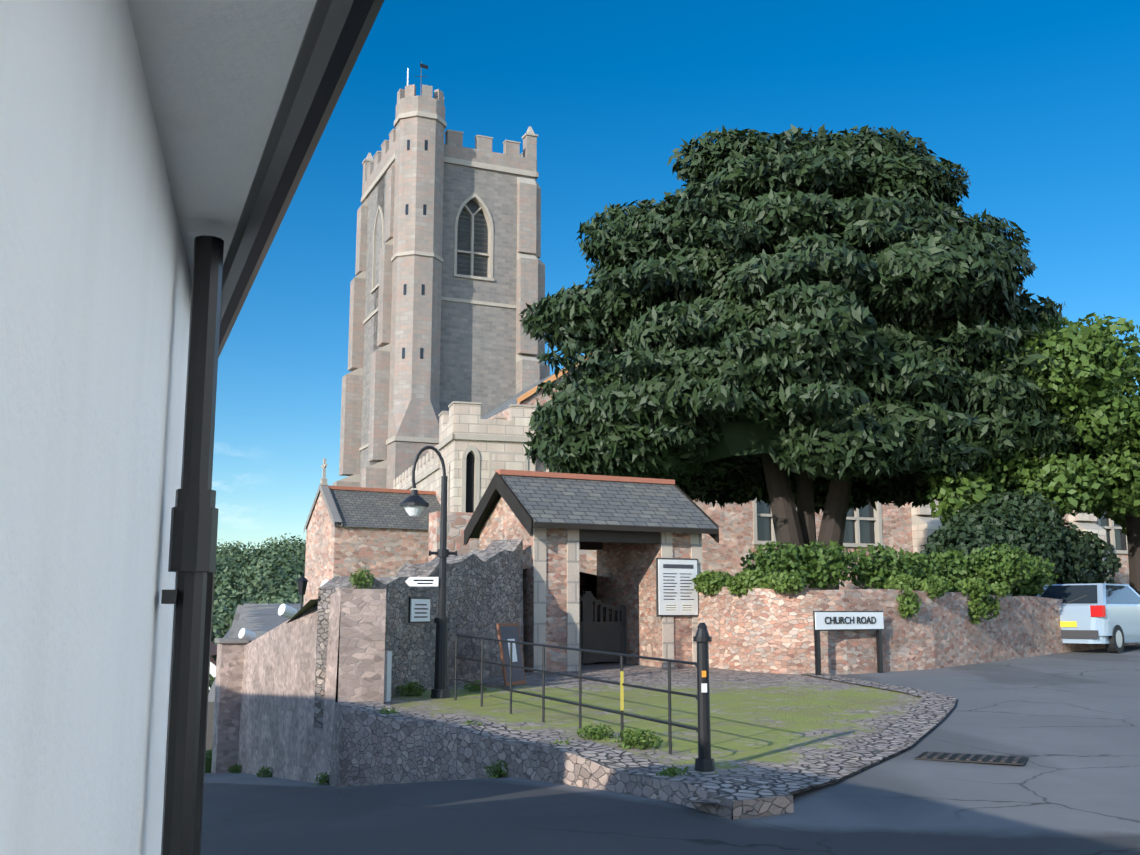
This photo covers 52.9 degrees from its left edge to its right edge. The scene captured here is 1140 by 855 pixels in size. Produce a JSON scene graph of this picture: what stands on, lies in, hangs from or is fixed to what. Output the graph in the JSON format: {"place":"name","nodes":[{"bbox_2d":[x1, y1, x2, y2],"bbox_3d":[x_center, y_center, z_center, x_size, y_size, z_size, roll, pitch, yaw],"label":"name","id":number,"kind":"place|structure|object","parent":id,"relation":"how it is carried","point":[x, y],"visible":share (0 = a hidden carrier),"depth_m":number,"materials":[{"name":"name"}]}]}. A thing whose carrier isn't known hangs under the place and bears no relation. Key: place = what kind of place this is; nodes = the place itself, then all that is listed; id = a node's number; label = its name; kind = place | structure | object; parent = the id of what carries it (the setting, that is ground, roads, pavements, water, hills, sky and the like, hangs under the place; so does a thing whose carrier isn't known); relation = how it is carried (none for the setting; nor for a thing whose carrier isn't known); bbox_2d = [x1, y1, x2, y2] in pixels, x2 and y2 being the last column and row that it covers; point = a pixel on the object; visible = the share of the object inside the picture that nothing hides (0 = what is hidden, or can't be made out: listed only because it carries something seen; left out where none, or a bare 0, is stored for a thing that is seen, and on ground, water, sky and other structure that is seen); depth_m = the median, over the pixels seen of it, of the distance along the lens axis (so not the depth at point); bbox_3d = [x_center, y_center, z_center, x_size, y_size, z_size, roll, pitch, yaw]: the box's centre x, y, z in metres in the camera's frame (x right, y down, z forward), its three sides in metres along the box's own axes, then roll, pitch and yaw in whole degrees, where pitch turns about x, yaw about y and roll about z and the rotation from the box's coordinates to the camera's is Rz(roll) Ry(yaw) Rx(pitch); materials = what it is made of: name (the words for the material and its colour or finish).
{"place":"outdoors","nodes":[
{"label":"outdoors","id":0,"kind":"place"},
{"bbox_2d":[333,61,549,488],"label":"church tower","id":1,"kind":"structure","parent":0,"point":[447,283],"depth_m":64.32,"materials":[{"name":"grey stone"}]},
{"bbox_2d":[201,604,1139,854],"bbox_3d":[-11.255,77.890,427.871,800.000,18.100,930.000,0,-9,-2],"label":"ground","id":2,"kind":"structure","parent":0,"point":[1067,724],"depth_m":8.10,"materials":[{"name":"grey asphalt"}]},
{"bbox_2d":[0,0,383,854],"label":"cottage","id":3,"kind":"structure","parent":2,"relation":"on","point":[156,156],"depth_m":1.75,"materials":[{"name":"white paint"}]},
{"bbox_2d":[205,641,216,756],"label":"distant houses","id":4,"kind":"structure","parent":2,"relation":"on","point":[209,734],"depth_m":44.35,"materials":[{"name":"white wood"}]},
{"bbox_2d":[211,589,385,784],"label":"wall","id":5,"kind":"structure","parent":2,"relation":"on","point":[264,699],"depth_m":16.13,"materials":[{"name":"stone"}]},
{"bbox_2d":[239,576,328,642],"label":"satellite dishes","id":6,"kind":"object","parent":5,"relation":"on","point":[285,610],"depth_m":19.80,"materials":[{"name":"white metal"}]},
{"bbox_2d":[313,539,523,727],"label":"rough wall","id":7,"kind":"structure","parent":2,"relation":"on","point":[484,592],"depth_m":16.44,"materials":[{"name":"grey stone"}]},
{"bbox_2d":[383,597,429,701],"bbox_3d":[-2.148,2.877,15.012,0.128,1.300,1.547,-2,-9,12],"label":"information sign","id":8,"kind":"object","parent":7,"relation":"attached to","point":[419,610],"depth_m":15.36,"materials":[{"name":"white metal"}]},
{"bbox_2d":[205,567,690,785],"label":"weeds","id":9,"kind":"object","parent":2,"relation":"on","point":[594,733],"visible":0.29,"depth_m":10.97,"materials":[{"name":"green plant"}]},
{"bbox_2d":[329,701,793,819],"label":"retaining wall","id":10,"kind":"structure","parent":2,"relation":"on","point":[371,745],"depth_m":10.70,"materials":[{"name":"grey stone"}]},
{"bbox_2d":[454,634,697,753],"bbox_3d":[-0.173,2.723,12.017,0.039,1.008,5.549,5,-10,-27],"label":"railing","id":11,"kind":"object","parent":2,"relation":"on","point":[622,684],"visible":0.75,"depth_m":11.49,"materials":[{"name":"black metal"}]},
{"bbox_2d":[464,469,718,672],"bbox_3d":[0.329,2.618,20.602,3.630,3.540,3.106,5,-10,-26],"label":"lychgate","id":12,"kind":"object","parent":2,"relation":"on","point":[636,533],"visible":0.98,"depth_m":19.97,"materials":[{"name":"stone"}]},
{"bbox_2d":[663,564,693,611],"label":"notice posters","id":13,"kind":"object","parent":12,"relation":"attached to","point":[673,607],"visible":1,"depth_m":19.91,"materials":[{"name":"grey paper"}]},
{"bbox_2d":[259,568,1026,636],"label":"churchyard","id":14,"kind":"structure","parent":2,"relation":"on","point":[592,583],"depth_m":26.22,"materials":[{"name":"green plant"}]},
{"bbox_2d":[304,458,440,604],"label":"stone outbuilding","id":15,"kind":"structure","parent":14,"relation":"on","point":[379,532],"depth_m":41.70,"materials":[{"name":"brown stone"}]},
{"bbox_2d":[393,401,548,512],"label":"church porch block","id":16,"kind":"structure","parent":14,"relation":"on","point":[474,450],"depth_m":42.92,"materials":[{"name":"beige stone"}]},
{"bbox_2d":[428,511,586,596],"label":"wall","id":17,"kind":"structure","parent":14,"relation":"on","point":[457,522],"depth_m":23.41,"materials":[{"name":"brown stone"}]},
{"bbox_2d":[429,350,1129,617],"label":"church aisle","id":18,"kind":"object","parent":14,"relation":"on","point":[743,528],"visible":0.08,"depth_m":49.65,"materials":[{"name":"brown stone"}]},
{"bbox_2d":[693,206,884,482],"bbox_3d":[6.391,-2.588,31.683,8.852,7.500,6.901,0,-9,-2],"label":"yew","id":19,"kind":"object","parent":14,"relation":"on","point":[741,437],"visible":0.04,"depth_m":28.53,"materials":[{"name":"green plant"}]},
{"bbox_2d":[519,124,1095,589],"bbox_3d":[6.787,-1.558,31.924,16.217,13.545,13.181,0,-9,-2],"label":"tree","id":20,"kind":"object","parent":14,"relation":"on","point":[668,384],"depth_m":27.94,"materials":[{"name":"green plant"}]},
{"bbox_2d":[740,540,1058,595],"bbox_3d":[6.690,2.774,22.264,7.440,1.107,1.828,4,-10,-24],"label":"hedge","id":21,"kind":"object","parent":14,"relation":"on","point":[1021,573],"visible":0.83,"depth_m":21.71,"materials":[{"name":"green plant"}]},
{"bbox_2d":[919,488,1121,595],"bbox_3d":[10.178,2.787,26.671,7.421,2.779,2.681,6,-11,-31],"label":"hedge shrub","id":22,"kind":"object","parent":14,"relation":"on","point":[1032,529],"visible":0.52,"depth_m":26.21,"materials":[{"name":"green plant"}]},
{"bbox_2d":[923,307,1139,594],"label":"tree","id":23,"kind":"object","parent":14,"relation":"on","point":[1101,479],"depth_m":27.74,"materials":[{"name":"green plant"}]},
{"bbox_2d":[383,666,955,809],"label":"lawn","id":24,"kind":"structure","parent":2,"relation":"on","point":[765,725],"depth_m":13.15,"materials":[{"name":"green plant"}]},
{"bbox_2d":[400,446,457,698],"bbox_3d":[-1.851,1.850,14.886,0.764,3.261,0.370,3,-10,-21],"label":"lamp post","id":25,"kind":"object","parent":24,"relation":"on","point":[414,504],"visible":1,"depth_m":14.83,"materials":[{"name":"black metal"}]},
{"bbox_2d":[496,623,525,685],"bbox_3d":[-0.837,3.238,16.398,0.168,0.860,0.660,-4,-10,22],"label":"notice board","id":26,"kind":"object","parent":24,"relation":"on","point":[508,631],"visible":0.95,"depth_m":16.36,"materials":[{"name":"brown"}]},
{"bbox_2d":[693,623,714,771],"bbox_3d":[1.075,2.165,9.230,0.164,1.170,0.164,0,-9,-2],"label":"bollard post","id":27,"kind":"object","parent":24,"relation":"on","point":[704,760],"visible":0.98,"depth_m":9.19,"materials":[{"name":"black metal"}]},
{"bbox_2d":[683,673,955,805],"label":"cobble kerb","id":28,"kind":"structure","parent":24,"relation":"on","point":[926,713],"depth_m":10.37,"materials":[{"name":"grey stone"}]},
{"bbox_2d":[813,611,883,674],"bbox_3d":[4.474,3.455,18.368,1.590,1.020,0.082,6,-11,-33],"label":"street sign","id":29,"kind":"object","parent":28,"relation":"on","point":[819,617],"visible":0.92,"depth_m":18.35,"materials":[{"name":"white metal"}]},
{"bbox_2d":[825,617,875,623],"bbox_3d":[4.503,3.091,18.384,1.182,0.116,0.010,6,-11,-34],"label":"sign text","id":30,"kind":"object","parent":29,"relation":"attached to","point":[841,619],"visible":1,"depth_m":18.36,"materials":[{"name":"black paint"}]},
{"bbox_2d":[698,587,1139,674],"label":"boundary wall","id":31,"kind":"structure","parent":2,"relation":"on","point":[762,630],"depth_m":19.23,"materials":[{"name":"stone"}]},
{"bbox_2d":[692,569,1011,624],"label":"wall plants","id":32,"kind":"object","parent":31,"relation":"on","point":[977,590],"depth_m":19.67,"materials":[{"name":"green plant"}]},
{"bbox_2d":[915,752,1027,764],"bbox_3d":[3.428,2.818,9.786,0.860,0.018,0.500,-5,-10,26],"label":"drain grate","id":33,"kind":"object","parent":2,"relation":"on","point":[979,758],"visible":1,"depth_m":9.71,"materials":[{"name":"black metal"}]},
{"bbox_2d":[1036,577,1139,652],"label":"parked car","id":34,"kind":"object","parent":2,"relation":"on","point":[1107,615],"visible":0.71,"depth_m":23.77,"materials":[{"name":"silver paint"}]},
{"bbox_2d":[212,0,1139,552],"label":"sky","id":35,"kind":"structure","parent":0,"point":[1038,100],"materials":[{"name":"blue"}]},
{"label":"hill","id":36,"kind":"structure","parent":0,"visible":0},
{"bbox_2d":[212,533,305,644],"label":"trees","id":37,"kind":"object","parent":36,"relation":"on","point":[269,574],"visible":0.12,"depth_m":306.83,"materials":[{"name":"green plant"}]},
{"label":"tree trunks","id":38,"kind":"object","parent":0,"visible":0},
{"bbox_2d":[209,617,233,691],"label":"tree wood","id":39,"kind":"object","parent":38,"relation":"on","point":[225,628],"depth_m":145.55,"materials":[{"name":"green plant"}]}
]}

